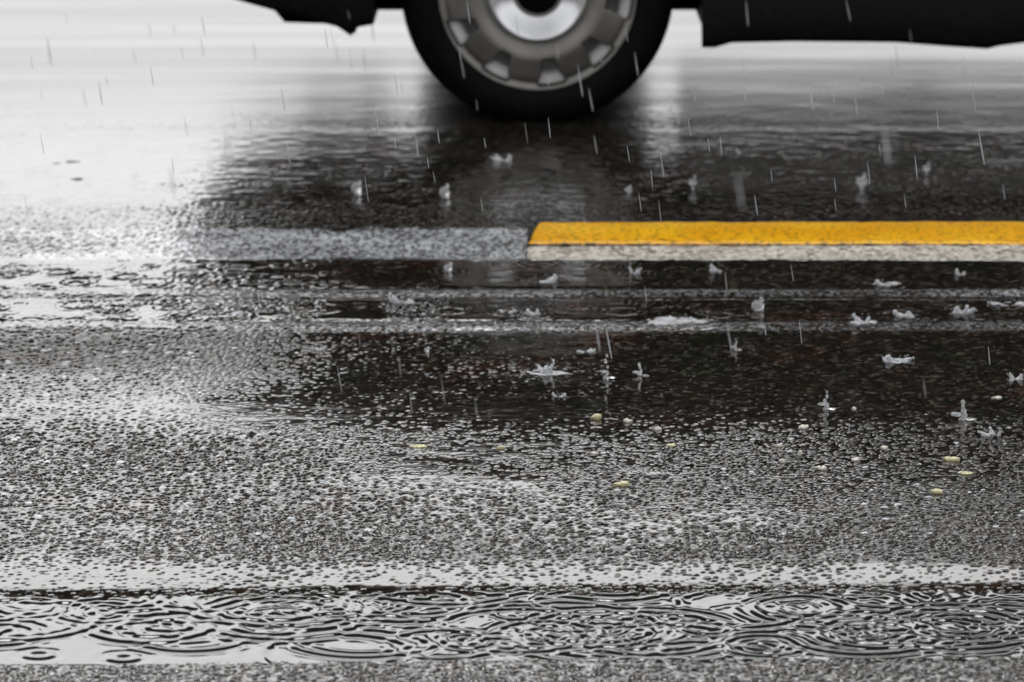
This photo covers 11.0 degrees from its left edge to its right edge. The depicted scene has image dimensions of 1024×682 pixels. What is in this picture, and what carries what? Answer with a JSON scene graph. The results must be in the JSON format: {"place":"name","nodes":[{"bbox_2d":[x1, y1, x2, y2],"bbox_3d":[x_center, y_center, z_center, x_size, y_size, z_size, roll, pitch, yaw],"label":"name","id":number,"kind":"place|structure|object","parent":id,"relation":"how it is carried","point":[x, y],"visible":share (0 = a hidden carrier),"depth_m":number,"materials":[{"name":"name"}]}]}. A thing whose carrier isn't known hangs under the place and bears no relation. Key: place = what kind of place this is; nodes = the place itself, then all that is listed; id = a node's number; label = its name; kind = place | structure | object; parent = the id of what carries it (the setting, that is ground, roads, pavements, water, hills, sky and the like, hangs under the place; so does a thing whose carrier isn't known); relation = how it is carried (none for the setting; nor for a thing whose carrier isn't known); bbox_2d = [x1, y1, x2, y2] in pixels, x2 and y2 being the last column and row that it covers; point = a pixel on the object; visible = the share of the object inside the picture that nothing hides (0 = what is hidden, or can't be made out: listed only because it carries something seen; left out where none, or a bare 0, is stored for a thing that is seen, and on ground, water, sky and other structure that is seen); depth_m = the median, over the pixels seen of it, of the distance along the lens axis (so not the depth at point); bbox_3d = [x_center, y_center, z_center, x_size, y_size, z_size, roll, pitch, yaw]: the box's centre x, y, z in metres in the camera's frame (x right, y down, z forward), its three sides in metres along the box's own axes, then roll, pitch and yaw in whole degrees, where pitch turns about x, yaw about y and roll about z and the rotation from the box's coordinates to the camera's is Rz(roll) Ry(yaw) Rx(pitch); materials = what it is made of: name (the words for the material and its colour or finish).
{"place":"outdoors","nodes":[
{"label":"outdoors","id":0,"kind":"place"},
{"bbox_2d":[0,0,1023,681],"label":"road","id":1,"kind":"structure","parent":0,"point":[224,156],"depth_m":9.87,"materials":[{"name":"grey asphalt"}]},
{"bbox_2d":[206,310,246,318],"bbox_3d":[-0.540,-0.051,10.064,0.067,0.018,0.066,11,17,43],"label":"rain splash","id":2,"kind":"object","parent":1,"relation":"on","point":[240,312],"visible":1,"depth_m":10.07,"materials":[{"name":"white liquid"}]},
{"bbox_2d":[312,346,325,349],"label":"rain splash","id":3,"kind":"object","parent":1,"relation":"on","point":[317,348],"visible":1,"depth_m":9.77,"materials":[{"name":"white liquid"}]},
{"bbox_2d":[351,180,361,194],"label":"rain splash","id":4,"kind":"object","parent":1,"relation":"on","point":[356,188],"visible":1,"depth_m":11.21,"materials":[{"name":"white liquid"}]},
{"bbox_2d":[386,292,414,304],"bbox_3d":[-0.210,-0.079,10.174,0.062,0.030,0.044,0,12,0],"label":"rain splash","id":5,"kind":"object","parent":1,"relation":"on","point":[394,299],"visible":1,"depth_m":10.17,"materials":[{"name":"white liquid"}]},
{"bbox_2d":[410,444,426,447],"bbox_3d":[-0.158,0.179,8.983,0.030,0.010,0.019,2,12,9],"label":"pebble","id":6,"kind":"object","parent":1,"relation":"on","point":[419,445],"visible":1,"depth_m":8.98,"materials":[{"name":"yellow stone"}]},
{"bbox_2d":[439,183,449,197],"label":"rain splash","id":7,"kind":"object","parent":1,"relation":"on","point":[444,192],"visible":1,"depth_m":11.17,"materials":[{"name":"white liquid"}]},
{"bbox_2d":[444,262,451,271],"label":"rain splash","id":8,"kind":"object","parent":1,"relation":"on","point":[447,267],"visible":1,"depth_m":10.47,"materials":[{"name":"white liquid"}]},
{"bbox_2d":[488,154,511,160],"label":"rain splash","id":9,"kind":"object","parent":1,"relation":"on","point":[497,158],"visible":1,"depth_m":11.63,"materials":[{"name":"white liquid"}]},
{"bbox_2d":[499,307,515,312],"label":"rain splash","id":10,"kind":"object","parent":1,"relation":"on","point":[513,311],"visible":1,"depth_m":10.08,"materials":[{"name":"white liquid"}]},
{"bbox_2d":[0,588,1023,665],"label":"puddle","id":11,"kind":"object","parent":1,"relation":"on","point":[829,624],"visible":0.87,"depth_m":7.86,"materials":[{"name":"black liquid"}]},
{"bbox_2d":[523,306,542,314],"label":"rain splash","id":12,"kind":"object","parent":1,"relation":"on","point":[528,312],"visible":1,"depth_m":10.06,"materials":[{"name":"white liquid"}]},
{"bbox_2d":[535,274,557,282],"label":"rain splash","id":13,"kind":"object","parent":1,"relation":"on","point":[552,279],"visible":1,"depth_m":10.37,"materials":[{"name":"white liquid"}]},
{"bbox_2d":[528,358,568,374],"bbox_3d":[0.065,0.048,9.566,0.079,0.036,0.053,0,12,0],"label":"rain splash","id":14,"kind":"object","parent":1,"relation":"on","point":[545,370],"visible":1,"depth_m":9.56,"materials":[{"name":"white liquid"}]},
{"bbox_2d":[552,392,565,396],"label":"rain splash","id":15,"kind":"object","parent":1,"relation":"on","point":[563,395],"visible":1,"depth_m":9.37,"materials":[{"name":"white liquid"}]},
{"bbox_2d":[577,348,595,352],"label":"rain splash","id":16,"kind":"object","parent":1,"relation":"on","point":[591,350],"visible":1,"depth_m":9.74,"materials":[{"name":"white liquid"}]},
{"bbox_2d":[590,413,601,419],"bbox_3d":[0.146,0.134,9.198,0.020,0.020,0.020,8,14,33],"label":"pebble","id":17,"kind":"object","parent":1,"relation":"on","point":[596,416],"visible":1,"depth_m":9.19,"materials":[{"name":"yellow stone"}]},
{"bbox_2d":[600,354,614,379],"bbox_3d":[0.171,0.047,9.508,0.029,0.051,0.008,0,12,0],"label":"rain splash","id":18,"kind":"object","parent":1,"relation":"on","point":[606,376],"visible":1,"depth_m":9.51,"materials":[{"name":"white liquid"}]},
{"bbox_2d":[613,481,628,486],"bbox_3d":[0.177,0.236,8.707,0.030,0.013,0.023,-4,13,-19],"label":"pebble","id":19,"kind":"object","parent":1,"relation":"on","point":[622,483],"visible":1,"depth_m":8.70,"materials":[{"name":"yellow stone"}]},
{"bbox_2d":[624,185,631,192],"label":"rain splash","id":20,"kind":"object","parent":1,"relation":"on","point":[627,189],"visible":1,"depth_m":11.24,"materials":[{"name":"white liquid"}]},
{"bbox_2d":[623,418,632,422],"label":"pebble","id":21,"kind":"object","parent":1,"relation":"on","point":[626,420],"visible":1,"depth_m":9.17,"materials":[{"name":"stone"}]},
{"bbox_2d":[239,0,1023,121],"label":"car","id":22,"kind":"object","parent":1,"relation":"on","point":[537,60],"visible":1,"depth_m":12.12,"materials":[{"name":"black paint"}]},
{"bbox_2d":[628,263,641,273],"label":"rain splash","id":23,"kind":"object","parent":1,"relation":"on","point":[637,271],"visible":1,"depth_m":10.45,"materials":[{"name":"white liquid"}]},
{"bbox_2d":[632,363,648,375],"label":"rain splash","id":24,"kind":"object","parent":1,"relation":"on","point":[639,373],"visible":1,"depth_m":9.54,"materials":[{"name":"white liquid"}]},
{"bbox_2d":[663,141,671,153],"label":"rain splash","id":25,"kind":"object","parent":1,"relation":"on","point":[667,148],"visible":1,"depth_m":11.72,"materials":[{"name":"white liquid"}]},
{"bbox_2d":[648,313,708,324],"bbox_3d":[0.312,-0.040,10.011,0.118,0.018,0.083,0,12,0],"label":"rain splash","id":26,"kind":"object","parent":1,"relation":"on","point":[664,320],"visible":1,"depth_m":10.00,"materials":[{"name":"white liquid"}]},
{"bbox_2d":[689,175,696,189],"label":"rain splash","id":27,"kind":"object","parent":1,"relation":"on","point":[692,182],"visible":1,"depth_m":11.26,"materials":[{"name":"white liquid"}]},
{"bbox_2d":[707,259,721,272],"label":"rain splash","id":28,"kind":"object","parent":1,"relation":"on","point":[713,268],"visible":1,"depth_m":10.48,"materials":[{"name":"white liquid"}]},
{"bbox_2d":[730,339,741,350],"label":"rain splash","id":29,"kind":"object","parent":1,"relation":"on","point":[735,346],"visible":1,"depth_m":9.75,"materials":[{"name":"white liquid"}]},
{"bbox_2d":[751,296,763,311],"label":"rain splash","id":30,"kind":"object","parent":1,"relation":"on","point":[757,305],"visible":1,"depth_m":10.09,"materials":[{"name":"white liquid"}]},
{"bbox_2d":[527,245,1023,260],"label":"pale line","id":31,"kind":"object","parent":1,"relation":"on","point":[952,253],"visible":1,"depth_m":10.66,"materials":[{"name":"paint"}]},
{"bbox_2d":[529,221,1023,244],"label":"yellow line","id":32,"kind":"object","parent":1,"relation":"on","point":[934,232],"visible":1,"depth_m":10.79,"materials":[{"name":"paint"}]},
{"bbox_2d":[798,424,808,428],"bbox_3d":[0.500,0.149,9.124,0.019,0.010,0.019,0,12,0],"label":"pebble","id":33,"kind":"object","parent":1,"relation":"on","point":[802,426],"visible":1,"depth_m":9.12,"materials":[{"name":"stone"}]},
{"bbox_2d":[814,465,826,470],"bbox_3d":[0.511,0.214,8.817,0.022,0.017,0.013,0,12,-1],"label":"pebble","id":34,"kind":"object","parent":1,"relation":"on","point":[823,467],"visible":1,"depth_m":8.81,"materials":[{"name":"stone"}]},
{"bbox_2d":[818,391,835,409],"bbox_3d":[0.549,0.105,9.262,0.033,0.038,0.009,0,12,0],"label":"rain splash","id":35,"kind":"object","parent":1,"relation":"on","point":[825,403],"visible":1,"depth_m":9.26,"materials":[{"name":"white liquid"}]},
{"bbox_2d":[856,172,867,189],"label":"rain splash","id":36,"kind":"object","parent":1,"relation":"on","point":[861,183],"visible":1,"depth_m":11.26,"materials":[{"name":"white liquid"}]},
{"bbox_2d":[850,313,876,323],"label":"rain splash","id":37,"kind":"object","parent":1,"relation":"on","point":[857,320],"visible":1,"depth_m":10.00,"materials":[{"name":"white liquid"}]},
{"bbox_2d":[873,279,901,285],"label":"rain splash","id":38,"kind":"object","parent":1,"relation":"on","point":[878,282],"visible":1,"depth_m":10.34,"materials":[{"name":"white liquid"}]},
{"bbox_2d":[882,355,913,362],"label":"rain splash","id":39,"kind":"object","parent":1,"relation":"on","point":[887,358],"visible":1,"depth_m":9.66,"materials":[{"name":"white liquid"}]},
{"bbox_2d":[893,306,914,317],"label":"rain splash","id":40,"kind":"object","parent":1,"relation":"on","point":[906,314],"visible":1,"depth_m":10.05,"materials":[{"name":"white liquid"}]},
{"bbox_2d":[923,162,930,174],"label":"rain splash","id":41,"kind":"object","parent":1,"relation":"on","point":[926,169],"visible":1,"depth_m":11.45,"materials":[{"name":"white liquid"}]},
{"bbox_2d":[930,488,942,493],"bbox_3d":[0.691,0.248,8.654,0.021,0.018,0.023,4,13,16],"label":"pebble","id":42,"kind":"object","parent":1,"relation":"on","point":[936,491],"visible":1,"depth_m":8.65,"materials":[{"name":"yellow stone"}]},
{"bbox_2d":[943,456,959,460],"bbox_3d":[0.734,0.200,8.884,0.031,0.015,0.017,4,13,18],"label":"pebble","id":43,"kind":"object","parent":1,"relation":"on","point":[947,458],"visible":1,"depth_m":8.88,"materials":[{"name":"yellow stone"}]},
{"bbox_2d":[954,268,965,274],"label":"rain splash","id":44,"kind":"object","parent":1,"relation":"on","point":[958,273],"visible":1,"depth_m":10.45,"materials":[{"name":"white liquid"}]},
{"bbox_2d":[950,296,976,313],"bbox_3d":[0.851,-0.067,10.088,0.061,0.044,0.045,0,12,0],"label":"rain splash","id":45,"kind":"object","parent":1,"relation":"on","point":[964,311],"visible":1,"depth_m":10.08,"materials":[{"name":"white liquid"}]},
{"bbox_2d":[951,400,976,420],"bbox_3d":[0.780,0.121,9.183,0.045,0.040,0.013,0,12,0],"label":"rain splash","id":46,"kind":"object","parent":1,"relation":"on","point":[963,412],"visible":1,"depth_m":9.18,"materials":[{"name":"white liquid"}]},
{"bbox_2d":[960,471,972,474],"bbox_3d":[0.750,0.220,8.785,0.022,0.010,0.016,2,12,7],"label":"pebble","id":47,"kind":"object","parent":1,"relation":"on","point":[965,472],"visible":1,"depth_m":8.78,"materials":[{"name":"yellow stone"}]},
{"bbox_2d":[977,426,1002,436],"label":"rain splash","id":48,"kind":"object","parent":1,"relation":"on","point":[991,432],"visible":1,"depth_m":9.06,"materials":[{"name":"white liquid"}]},
{"bbox_2d":[987,299,1023,305],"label":"rain splash","id":49,"kind":"object","parent":1,"relation":"on","point":[1018,303],"visible":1,"depth_m":10.17,"materials":[{"name":"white liquid"}]},
{"bbox_2d":[1006,369,1023,380],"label":"rain splash","id":50,"kind":"object","parent":1,"relation":"on","point":[1020,377],"visible":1,"depth_m":9.51,"materials":[{"name":"white liquid"}]}
]}

